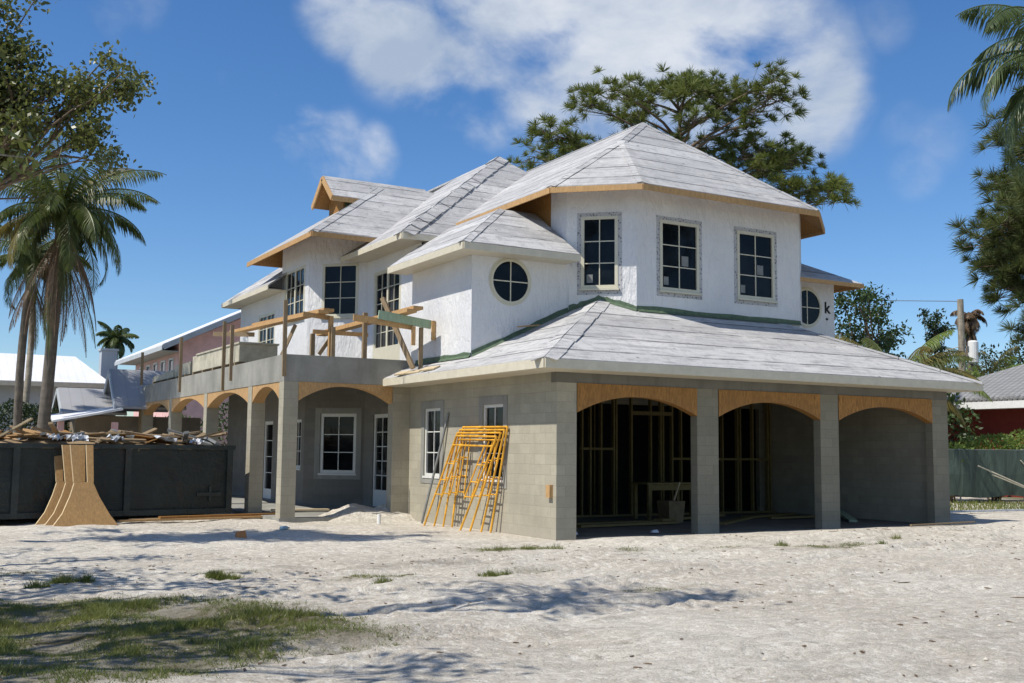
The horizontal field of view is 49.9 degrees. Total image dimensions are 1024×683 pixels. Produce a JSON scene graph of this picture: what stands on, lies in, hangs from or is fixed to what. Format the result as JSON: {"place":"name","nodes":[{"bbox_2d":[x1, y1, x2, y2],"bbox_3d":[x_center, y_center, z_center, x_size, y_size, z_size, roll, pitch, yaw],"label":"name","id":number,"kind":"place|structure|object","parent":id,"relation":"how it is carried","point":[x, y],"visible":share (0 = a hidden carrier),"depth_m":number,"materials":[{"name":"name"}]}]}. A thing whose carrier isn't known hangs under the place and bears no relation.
{"place":"outdoors","nodes":[
{"label":"outdoors","id":0,"kind":"place"},
{"bbox_2d":[152,361,196,383],"bbox_3d":[-10.942,1.119,36.794,1.100,0.520,5.200,4,-7,-30],"label":"board stack","id":1,"kind":"object","parent":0,"point":[187,367],"visible":0.3,"depth_m":36.04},
{"bbox_2d":[319,503,415,521],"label":"dirt","id":2,"kind":"structure","parent":0,"point":[353,512],"depth_m":25.88,"materials":[{"name":"sand"}]},
{"bbox_2d":[0,495,1023,682],"bbox_3d":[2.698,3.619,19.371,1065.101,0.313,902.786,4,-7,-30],"label":"ground","id":3,"kind":"structure","parent":0,"point":[133,550],"depth_m":12.49,"materials":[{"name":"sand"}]},
{"bbox_2d":[0,248,47,428],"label":"palm tree","id":4,"kind":"object","parent":3,"relation":"on","point":[28,378],"visible":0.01,"depth_m":40.64,"materials":[{"name":"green plant"}]},
{"bbox_2d":[0,47,69,185],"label":"leafy tree","id":5,"kind":"object","parent":3,"relation":"on","point":[20,158],"visible":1,"depth_m":13.43,"materials":[{"name":"green plant"}]},
{"bbox_2d":[0,398,69,437],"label":"hedge","id":6,"kind":"object","parent":3,"relation":"on","point":[33,410],"visible":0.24,"depth_m":38.53,"materials":[{"name":"green plant"}]},
{"bbox_2d":[0,204,99,437],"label":"palm tree","id":7,"kind":"object","parent":3,"relation":"on","point":[32,262],"visible":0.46,"depth_m":37.27,"materials":[{"name":"green plant"}]},
{"bbox_2d":[35,455,72,524],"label":"plywood arch panel","id":8,"kind":"structure","parent":3,"relation":"on","point":[54,499],"depth_m":23.86,"materials":[{"name":"brown wood"}]},
{"bbox_2d":[0,348,118,433],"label":"white roofed house","id":9,"kind":"structure","parent":3,"relation":"on","point":[72,372],"depth_m":59.56,"materials":[{"name":"paint"}]},
{"bbox_2d":[45,445,84,524],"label":"plywood arch panel","id":10,"kind":"structure","parent":3,"relation":"on","point":[64,497],"depth_m":23.83,"materials":[{"name":"brown wood"}]},
{"bbox_2d":[0,0,160,216],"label":"leafy tree","id":11,"kind":"object","parent":3,"relation":"on","point":[16,102],"visible":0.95,"depth_m":18.88,"materials":[{"name":"green plant"}]},
{"bbox_2d":[0,130,165,431],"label":"palm tree","id":12,"kind":"object","parent":3,"relation":"on","point":[77,215],"visible":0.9,"depth_m":34.74,"materials":[{"name":"green plant"}]},
{"bbox_2d":[53,445,117,525],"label":"plywood arch panel","id":13,"kind":"structure","parent":3,"relation":"on","point":[84,505],"depth_m":23.47,"materials":[{"name":"brown wood"}]},
{"bbox_2d":[95,321,138,415],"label":"palm tree","id":14,"kind":"object","parent":3,"relation":"on","point":[118,339],"visible":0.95,"depth_m":79.86,"materials":[{"name":"green plant"}]},
{"bbox_2d":[0,443,235,519],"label":"dumpster","id":15,"kind":"object","parent":3,"relation":"on","point":[130,480],"visible":0.88,"depth_m":25.20,"materials":[{"name":"paint"}]},
{"bbox_2d":[67,433,88,441],"bbox_3d":[-9.784,2.158,24.783,0.257,0.125,0.411,16,8,27],"label":"crumpled sheet","id":16,"kind":"object","parent":15,"relation":"on","point":[80,436],"visible":1,"depth_m":24.77,"materials":[{"name":"white paper"}]},
{"bbox_2d":[0,439,220,449],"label":"rubble","id":17,"kind":"object","parent":15,"relation":"in","point":[48,441],"visible":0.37,"depth_m":25.04,"materials":[{"name":"wood"}]},
{"bbox_2d":[0,417,32,437],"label":"debris plank","id":18,"kind":"object","parent":17,"relation":"on","point":[16,427],"visible":1,"depth_m":24.10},
{"bbox_2d":[6,433,39,437],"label":"debris board","id":19,"kind":"object","parent":17,"relation":"on","point":[18,435],"visible":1,"depth_m":24.37,"materials":[{"name":"brown wood"}]},
{"bbox_2d":[23,435,65,440],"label":"debris board","id":20,"kind":"object","parent":17,"relation":"on","point":[34,437],"visible":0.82,"depth_m":24.65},
{"bbox_2d":[31,426,64,435],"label":"debris board","id":21,"kind":"object","parent":17,"relation":"on","point":[41,429],"visible":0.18,"depth_m":25.06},
{"bbox_2d":[48,422,58,433],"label":"debris board","id":22,"kind":"object","parent":17,"relation":"on","point":[54,429],"visible":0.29,"depth_m":24.72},
{"bbox_2d":[71,437,145,441],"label":"debris board","id":23,"kind":"object","parent":17,"relation":"on","point":[125,439],"visible":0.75,"depth_m":25.68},
{"bbox_2d":[96,438,145,443],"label":"debris board","id":24,"kind":"object","parent":17,"relation":"on","point":[110,440],"visible":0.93,"depth_m":25.51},
{"bbox_2d":[107,434,124,441],"bbox_3d":[-9.142,2.215,25.424,0.239,0.175,0.383,20,5,21],"label":"crumpled sheet","id":25,"kind":"object","parent":24,"relation":"on","point":[116,438],"visible":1,"depth_m":25.31,"materials":[{"name":"white paper"}]},
{"bbox_2d":[118,430,180,439],"bbox_3d":[-8.629,2.267,26.348,0.100,0.050,1.700,9,-5,45],"label":"debris board","id":26,"kind":"object","parent":17,"relation":"on","point":[133,433],"visible":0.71,"depth_m":26.03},
{"bbox_2d":[134,435,172,443],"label":"debris board","id":27,"kind":"object","parent":17,"relation":"on","point":[147,438],"visible":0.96,"depth_m":26.14,"materials":[{"name":"orange wood"}]},
{"bbox_2d":[150,435,176,441],"bbox_3d":[-8.245,2.289,26.061,0.553,0.132,0.346,9,-16,-3],"label":"crumpled sheet","id":28,"kind":"object","parent":27,"relation":"on","point":[171,439],"visible":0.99,"depth_m":25.99,"materials":[{"name":"white paper"}]},
{"bbox_2d":[167,429,211,442],"bbox_3d":[-7.914,2.319,26.996,1.100,0.060,0.120,17,-5,-13],"label":"debris board","id":29,"kind":"object","parent":17,"relation":"on","point":[177,432],"visible":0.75,"depth_m":26.93,"materials":[{"name":"grey wood"}]},
{"bbox_2d":[170,430,222,444],"bbox_3d":[-7.737,2.375,26.807,0.100,0.050,1.700,-15,0,38],"label":"debris board","id":30,"kind":"object","parent":17,"relation":"on","point":[199,437],"visible":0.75,"depth_m":26.92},
{"label":"debris board","id":31,"kind":"object","parent":15,"relation":"in","visible":0},
{"bbox_2d":[47,433,62,440],"bbox_3d":[-10.187,2.128,24.485,0.212,0.145,0.339,17,3,9],"label":"crumpled sheet","id":32,"kind":"object","parent":31,"relation":"on","point":[57,437],"visible":1,"depth_m":24.45,"materials":[{"name":"plastic"}]},
{"bbox_2d":[51,369,200,437],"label":"grey roofed cottage","id":33,"kind":"structure","parent":3,"relation":"on","point":[89,410],"depth_m":38.73,"materials":[{"name":"beige paint"}]},
{"bbox_2d":[114,310,240,444],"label":"pink house","id":34,"kind":"structure","parent":3,"relation":"on","point":[162,356],"depth_m":50.91,"materials":[{"name":"paint"}]},
{"bbox_2d":[168,358,173,370],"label":"window","id":35,"kind":"structure","parent":34,"relation":"in","point":[171,361],"depth_m":51.22,"materials":[{"name":"glass"}]},
{"bbox_2d":[117,516,262,521],"bbox_3d":[-6.889,4.058,25.252,4.230,0.045,0.140,5,-7,-36],"label":"ground board","id":36,"kind":"object","parent":3,"relation":"on","point":[177,519],"visible":0.71,"depth_m":24.86,"materials":[{"name":"brown wood"}]},
{"bbox_2d":[158,513,274,518],"bbox_3d":[-6.615,4.043,25.583,3.239,0.045,0.140,5,-7,-38],"label":"ground board","id":37,"kind":"object","parent":36,"relation":"on","point":[217,515],"visible":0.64,"depth_m":25.36,"materials":[{"name":"orange wood"}]},
{"bbox_2d":[218,401,228,449],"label":"garden bush","id":38,"kind":"object","parent":3,"relation":"on","point":[225,428],"visible":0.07,"depth_m":43.67,"materials":[{"name":"green plant"}]},
{"bbox_2d":[235,530,246,537],"bbox_3d":[-5.092,3.606,20.628,0.210,0.140,0.170,4,-7,-30],"label":"brick fragment","id":39,"kind":"object","parent":3,"relation":"on","point":[240,534],"visible":0.93,"depth_m":20.56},
{"bbox_2d":[421,412,449,522],"bbox_3d":[-1.740,2.870,24.934,0.835,2.512,0.040,-4,-7,40],"label":"steel bar","id":40,"kind":"object","parent":3,"relation":"on","point":[435,466],"visible":1,"depth_m":24.92,"materials":[{"name":"metal"}]},
{"bbox_2d":[0,532,901,682],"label":"grass","id":41,"kind":"structure","parent":3,"relation":"on","point":[152,628],"depth_m":10.10,"materials":[{"name":"plant"}]},
{"bbox_2d":[423,435,496,530],"bbox_3d":[-1.131,2.991,23.381,0.373,2.021,2.717,4,-7,-30],"label":"yellow scaffold","id":42,"kind":"object","parent":3,"relation":"on","point":[471,481],"visible":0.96,"depth_m":23.03,"materials":[{"name":"metal"}]},
{"bbox_2d":[433,432,501,530],"bbox_3d":[-0.971,2.952,23.275,0.324,2.080,2.511,4,-7,-30],"label":"yellow scaffold","id":43,"kind":"object","parent":3,"relation":"on","point":[486,478],"visible":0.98,"depth_m":22.89,"materials":[{"name":"metal"}]},
{"bbox_2d":[442,429,505,531],"bbox_3d":[-0.827,2.909,23.199,0.274,2.148,2.333,4,-7,-30],"label":"yellow scaffold","id":44,"kind":"object","parent":3,"relation":"on","point":[495,469],"visible":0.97,"depth_m":23.04,"materials":[{"name":"metal"}]},
{"bbox_2d":[451,426,508,532],"bbox_3d":[-0.698,2.873,23.137,0.214,2.206,2.154,4,-7,-30],"label":"yellow scaffold","id":45,"kind":"object","parent":3,"relation":"on","point":[500,470],"visible":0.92,"depth_m":22.74,"materials":[{"name":"metal"}]},
{"bbox_2d":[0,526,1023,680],"bbox_3d":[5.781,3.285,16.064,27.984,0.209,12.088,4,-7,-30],"label":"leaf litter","id":46,"kind":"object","parent":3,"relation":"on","point":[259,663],"visible":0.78,"depth_m":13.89,"materials":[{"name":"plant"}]},
{"bbox_2d":[141,122,983,540],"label":"unfinished house","id":47,"kind":"structure","parent":3,"relation":"on","point":[673,296],"depth_m":26.18,"materials":[{"name":"paint"}]},
{"bbox_2d":[138,352,143,432],"bbox_3d":[-13.146,2.731,38.866,0.090,4.720,0.080,4,-7,-30],"label":"guard stake","id":48,"kind":"object","parent":47,"relation":"attached to","point":[141,383],"visible":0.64,"depth_m":38.99,"materials":[{"name":"wood"}]},
{"bbox_2d":[178,337,182,391],"bbox_3d":[-10.229,0.713,33.962,0.090,1.701,0.080,4,-7,-30],"label":"guard stake","id":49,"kind":"object","parent":47,"relation":"attached to","point":[180,362],"visible":1,"depth_m":33.94,"materials":[{"name":"wood"}]},
{"bbox_2d":[221,321,226,389],"bbox_3d":[-7.774,0.385,29.676,0.090,1.871,0.080,4,-7,-30],"label":"guard stake","id":50,"kind":"object","parent":47,"relation":"attached to","point":[223,353],"visible":1,"depth_m":29.66,"materials":[{"name":"wood"}]},
{"bbox_2d":[229,325,233,380],"bbox_3d":[-7.397,0.298,29.021,0.090,1.481,0.080,4,-7,-30],"label":"guard stake","id":51,"kind":"object","parent":47,"relation":"attached to","point":[231,350],"visible":1,"depth_m":29.00,"materials":[{"name":"wood"}]},
{"bbox_2d":[213,332,254,336],"bbox_3d":[-7.742,-0.201,30.600,1.190,0.140,0.040,0,-6,6],"label":"guard rail","id":52,"kind":"object","parent":47,"relation":"attached to","point":[244,334],"visible":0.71,"depth_m":30.56,"materials":[{"name":"wood"}]},
{"bbox_2d":[192,342,278,374],"bbox_3d":[-8.113,0.579,31.904,1.130,0.680,5.150,4,-7,-30],"label":"board stack","id":53,"kind":"object","parent":47,"relation":"on","point":[211,359],"visible":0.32,"depth_m":29.94,"materials":[{"name":"wood"}]},
{"bbox_2d":[258,310,275,343],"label":"window","id":54,"kind":"structure","parent":47,"relation":"in","point":[265,335],"depth_m":35.01,"materials":[{"name":"plastic"}]},
{"bbox_2d":[263,421,272,498],"bbox_3d":[-7.524,3.675,34.177,0.090,2.380,0.900,4,-7,-30],"label":"door","id":55,"kind":"structure","parent":47,"relation":"in","point":[268,425],"depth_m":34.31,"materials":[{"name":"white plastic"}]},
{"bbox_2d":[282,300,287,375],"bbox_3d":[-5.204,-0.081,25.202,0.090,1.761,0.080,4,-7,-30],"label":"guard stake","id":56,"kind":"object","parent":47,"relation":"attached to","point":[284,342],"visible":1,"depth_m":25.18,"materials":[{"name":"wood"}]},
{"bbox_2d":[282,265,305,324],"bbox_3d":[-6.462,-1.370,32.763,0.140,1.600,1.880,4,-7,-30],"label":"window","id":57,"kind":"structure","parent":47,"relation":"in","point":[294,279],"depth_m":32.74,"materials":[{"name":"glass"}]},
{"bbox_2d":[296,419,301,469],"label":"window","id":58,"kind":"structure","parent":47,"relation":"in","point":[299,422],"depth_m":31.82,"materials":[{"name":"white plastic"}]},
{"bbox_2d":[271,508,329,510],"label":"ground board","id":59,"kind":"object","parent":47,"relation":"on","point":[323,509],"visible":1,"depth_m":27.45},
{"bbox_2d":[280,311,367,357],"bbox_3d":[-4.816,-0.059,27.403,1.655,1.160,2.594,4,-7,-30],"label":"guard trestle","id":60,"kind":"object","parent":47,"relation":"on","point":[363,334],"visible":0.74,"depth_m":26.46,"materials":[{"name":"brown wood"}]},
{"bbox_2d":[234,310,328,331],"bbox_3d":[-6.233,-0.487,28.889,0.270,0.160,6.608,4,-7,-32],"label":"scaffold plank","id":61,"kind":"object","parent":60,"relation":"on","point":[298,317],"visible":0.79,"depth_m":28.62,"materials":[{"name":"brown wood"}]},
{"bbox_2d":[252,308,333,324],"bbox_3d":[-5.737,-0.603,28.433,0.270,0.160,4.910,4,-7,-33],"label":"scaffold plank","id":62,"kind":"object","parent":61,"relation":"on","point":[330,310],"visible":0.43,"depth_m":27.89,"materials":[{"name":"brown wood"}]},
{"bbox_2d":[318,414,356,475],"bbox_3d":[-4.899,2.902,31.055,1.160,1.730,0.140,-1,-6,15],"label":"window","id":63,"kind":"structure","parent":47,"relation":"in","point":[338,431],"depth_m":31.08,"materials":[{"name":"white plastic"}]},
{"bbox_2d":[322,263,358,318],"bbox_3d":[-4.913,-1.448,31.473,1.180,1.590,0.140,-1,-6,15],"label":"window","id":64,"kind":"structure","parent":47,"relation":"in","point":[340,281],"depth_m":31.49,"materials":[{"name":"glass"}]},
{"bbox_2d":[373,414,387,506],"bbox_3d":[-3.505,3.217,29.788,0.090,2.500,1.050,4,-7,-30],"label":"door","id":65,"kind":"structure","parent":47,"relation":"in","point":[380,420],"depth_m":29.89,"materials":[{"name":"white plastic"}]},
{"bbox_2d":[330,310,435,368],"bbox_3d":[-3.074,0.028,25.879,1.991,1.319,1.715,4,-7,-30],"label":"guard trestle","id":66,"kind":"object","parent":47,"relation":"on","point":[391,319],"visible":0.88,"depth_m":25.41,"materials":[{"name":"brown wood"}]},
{"bbox_2d":[316,309,416,336],"bbox_3d":[-3.659,-0.441,27.037,0.260,0.245,4.774,5,-7,-35],"label":"scaffold plank","id":67,"kind":"object","parent":66,"relation":"on","point":[355,325],"visible":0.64,"depth_m":27.10,"materials":[{"name":"brown wood"}]},
{"bbox_2d":[326,306,422,329],"bbox_3d":[-3.519,-0.511,27.123,0.260,0.245,4.774,5,-7,-35],"label":"scaffold plank","id":68,"kind":"object","parent":67,"relation":"on","point":[418,308],"visible":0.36,"depth_m":25.37,"materials":[{"name":"brown wood"}]},
{"bbox_2d":[372,269,400,359],"bbox_3d":[-3.374,-0.680,29.952,0.090,2.630,1.870,4,-7,-30],"label":"door","id":69,"kind":"structure","parent":47,"relation":"in","point":[386,345],"depth_m":30.01,"materials":[{"name":"beige plastic"}]},
{"bbox_2d":[380,297,415,368],"bbox_3d":[-2.649,-0.199,25.482,0.897,1.704,0.100,-1,-6,18],"label":"prop","id":70,"kind":"object","parent":47,"relation":"on","point":[400,339],"visible":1,"depth_m":25.39,"materials":[{"name":"wood"}]},
{"bbox_2d":[394,369,420,375],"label":"board","id":71,"kind":"object","parent":47,"relation":"on","point":[407,372],"visible":0.79,"depth_m":25.35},
{"bbox_2d":[422,408,439,478],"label":"window","id":72,"kind":"structure","parent":47,"relation":"in","point":[432,428],"depth_m":25.64,"materials":[{"name":"white plastic"}]},
{"bbox_2d":[481,404,502,482],"bbox_3d":[-0.365,2.123,22.994,0.140,1.610,0.950,4,-7,-30],"label":"window","id":73,"kind":"structure","parent":47,"relation":"in","point":[493,414],"depth_m":23.06,"materials":[{"name":"white plastic"}]},
{"bbox_2d":[489,258,530,305],"bbox_3d":[-0.032,-1.347,24.700,1.090,1.090,0.034,4,-7,-30],"label":"window","id":74,"kind":"structure","parent":47,"relation":"in","point":[509,279],"depth_m":24.69,"materials":[{"name":"glass"}]},
{"bbox_2d":[577,212,621,294],"bbox_3d":[2.021,-2.037,25.419,1.040,1.915,0.140,-1,-6,13],"label":"window","id":75,"kind":"structure","parent":47,"relation":"in","point":[599,235],"depth_m":25.43,"materials":[{"name":"glass"}]},
{"bbox_2d":[576,520,655,524],"bbox_3d":[2.116,4.091,24.805,3.606,0.050,0.300,4,-7,-33],"label":"floor board","id":76,"kind":"object","parent":47,"relation":"on","point":[599,522],"visible":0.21,"depth_m":24.90,"materials":[{"name":"wood"}]},
{"bbox_2d":[576,521,678,527],"bbox_3d":[2.587,4.049,24.386,2.807,0.060,0.200,4,-7,-34],"label":"floor board","id":77,"kind":"object","parent":47,"relation":"on","point":[626,524],"visible":0.86,"depth_m":24.24,"materials":[{"name":"wood"}]},
{"bbox_2d":[630,482,690,519],"bbox_3d":[3.739,3.928,27.140,1.500,0.900,0.700,4,-7,-30],"label":"work table","id":78,"kind":"object","parent":47,"relation":"on","point":[652,486],"visible":0.63,"depth_m":26.99,"materials":[{"name":"wood"}]},
{"bbox_2d":[657,500,684,522],"bbox_3d":[3.755,4.014,25.984,0.480,0.500,0.480,4,-7,-30],"label":"waste box","id":79,"kind":"object","parent":47,"relation":"on","point":[670,509],"visible":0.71,"depth_m":25.83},
{"bbox_2d":[656,215,701,299],"bbox_3d":[3.934,-1.961,25.840,1.340,1.885,0.140,4,-7,-30],"label":"window","id":80,"kind":"structure","parent":47,"relation":"in","point":[679,241],"depth_m":25.85,"materials":[{"name":"glass"}]},
{"bbox_2d":[654,514,724,520],"bbox_3d":[4.324,4.249,26.578,0.250,0.050,3.008,-4,-7,39],"label":"floor board","id":81,"kind":"object","parent":47,"relation":"on","point":[672,519],"visible":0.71,"depth_m":25.63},
{"bbox_2d":[719,516,752,524],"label":"floor board","id":82,"kind":"object","parent":47,"relation":"on","point":[731,521],"visible":0.86,"depth_m":25.93,"materials":[{"name":"wood"}]},
{"bbox_2d":[734,226,777,306],"bbox_3d":[5.983,-1.825,27.003,1.380,1.885,0.140,4,-7,-30],"label":"window","id":83,"kind":"structure","parent":47,"relation":"in","point":[755,251],"depth_m":27.01,"materials":[{"name":"glass"}]},
{"bbox_2d":[741,512,796,517],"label":"floor board","id":84,"kind":"object","parent":47,"relation":"on","point":[771,515],"visible":0.86,"depth_m":28.42,"materials":[{"name":"wood"}]},
{"bbox_2d":[768,515,814,518],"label":"floor board","id":85,"kind":"object","parent":47,"relation":"on","point":[787,517],"visible":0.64,"depth_m":27.58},
{"bbox_2d":[802,287,821,327],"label":"window","id":86,"kind":"structure","parent":47,"relation":"in","point":[811,302],"depth_m":29.23,"materials":[{"name":"beige plastic"}]},
{"bbox_2d":[840,508,857,521],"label":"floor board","id":87,"kind":"object","parent":47,"relation":"on","point":[846,516],"visible":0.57,"depth_m":27.05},
{"bbox_2d":[507,56,862,210],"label":"pine tree","id":88,"kind":"object","parent":3,"relation":"on","point":[772,165],"visible":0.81,"depth_m":44.13,"materials":[{"name":"green plant"}]},
{"bbox_2d":[834,281,915,357],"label":"garden tree","id":89,"kind":"object","parent":3,"relation":"on","point":[888,339],"visible":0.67,"depth_m":43.75,"materials":[{"name":"green plant"}]},
{"bbox_2d":[835,329,992,430],"bbox_3d":[14.238,2.788,40.270,5.159,6.415,5.574,6,-8,-41],"label":"palm tree","id":90,"kind":"object","parent":3,"relation":"on","point":[929,361],"visible":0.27,"depth_m":39.76,"materials":[{"name":"green plant"}]},
{"bbox_2d":[875,299,979,376],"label":"utility pole","id":91,"kind":"object","parent":3,"relation":"on","point":[973,348],"visible":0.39,"depth_m":58.09,"materials":[{"name":"brown wood"}]},
{"bbox_2d":[917,308,962,375],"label":"tree","id":92,"kind":"object","parent":3,"relation":"on","point":[934,328],"visible":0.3,"depth_m":56.17,"materials":[{"name":"plant"}]},
{"bbox_2d":[910,521,974,525],"bbox_3d":[9.701,4.092,24.733,2.305,0.040,0.050,4,-7,-33],"label":"stick","id":93,"kind":"object","parent":3,"relation":"on","point":[942,523],"visible":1,"depth_m":24.64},
{"bbox_2d":[948,442,973,501],"bbox_3d":[15.752,4.705,39.508,2.199,2.316,2.331,4,-7,-30],"label":"garden bush","id":94,"kind":"object","parent":3,"relation":"on","point":[957,446],"visible":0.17,"depth_m":39.26,"materials":[{"name":"green plant"}]},
{"bbox_2d":[944,363,982,377],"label":"garden bush","id":95,"kind":"object","parent":3,"relation":"on","point":[975,372],"visible":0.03,"depth_m":56.33,"materials":[{"name":"green plant"}]},
{"bbox_2d":[947,392,982,446],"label":"garden bush","id":96,"kind":"object","parent":3,"relation":"on","point":[964,436],"visible":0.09,"depth_m":44.77,"materials":[{"name":"green plant"}]},
{"bbox_2d":[950,309,987,371],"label":"palm tree","id":97,"kind":"object","parent":3,"relation":"on","point":[971,324],"visible":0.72,"depth_m":60.00,"materials":[{"name":"brown plant"}]},
{"bbox_2d":[945,345,1021,377],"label":"tree","id":98,"kind":"object","parent":3,"relation":"on","point":[1006,363],"visible":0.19,"depth_m":59.37,"materials":[{"name":"green plant"}]},
{"bbox_2d":[944,69,1023,349],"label":"pine tree","id":99,"kind":"object","parent":3,"relation":"on","point":[1000,261],"visible":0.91,"depth_m":31.54,"materials":[{"name":"green plant"}]},
{"bbox_2d":[947,4,1023,184],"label":"palm tree","id":100,"kind":"object","parent":3,"relation":"on","point":[1001,18],"visible":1,"depth_m":22.38,"materials":[{"name":"green plant"}]},
{"bbox_2d":[947,364,1023,497],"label":"red house","id":101,"kind":"structure","parent":3,"relation":"on","point":[1003,412],"depth_m":45.50,"materials":[{"name":"paint"}]},
{"bbox_2d":[948,448,1023,501],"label":"screen fence","id":102,"kind":"object","parent":3,"relation":"on","point":[970,478],"visible":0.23,"depth_m":38.65,"materials":[{"name":"green fabric"}]},
{"bbox_2d":[950,509,1023,512],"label":"ground board","id":103,"kind":"object","parent":3,"relation":"on","point":[954,511],"visible":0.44,"depth_m":31.87,"materials":[{"name":"white wood"}]},
{"bbox_2d":[953,343,1023,374],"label":"garden bush","id":104,"kind":"object","parent":3,"relation":"on","point":[990,350],"visible":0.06,"depth_m":65.41,"materials":[{"name":"green plant"}]},
{"bbox_2d":[964,432,1023,500],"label":"garden bush","id":105,"kind":"object","parent":3,"relation":"on","point":[1004,441],"visible":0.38,"depth_m":40.25,"materials":[{"name":"green plant"}]},
{"bbox_2d":[978,465,1023,486],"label":"white pipe","id":106,"kind":"object","parent":3,"relation":"on","point":[1001,475],"visible":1,"depth_m":38.28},
{"bbox_2d":[983,338,1023,371],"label":"garden bush","id":107,"kind":"object","parent":3,"relation":"on","point":[1018,358],"visible":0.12,"depth_m":64.17,"materials":[{"name":"green plant"}]},
{"bbox_2d":[999,427,1023,449],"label":"garden bush","id":108,"kind":"object","parent":3,"relation":"on","point":[1017,434],"visible":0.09,"depth_m":41.19,"materials":[{"name":"green plant"}]},
{"bbox_2d":[0,0,1023,415],"label":"sky","id":109,"kind":"structure","parent":0,"point":[261,101],"materials":[{"name":"blue"}]},
{"bbox_2d":[950,499,1023,512],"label":"grass","id":110,"kind":"structure","parent":0,"point":[991,504],"depth_m":35.89,"materials":[{"name":"plant"}]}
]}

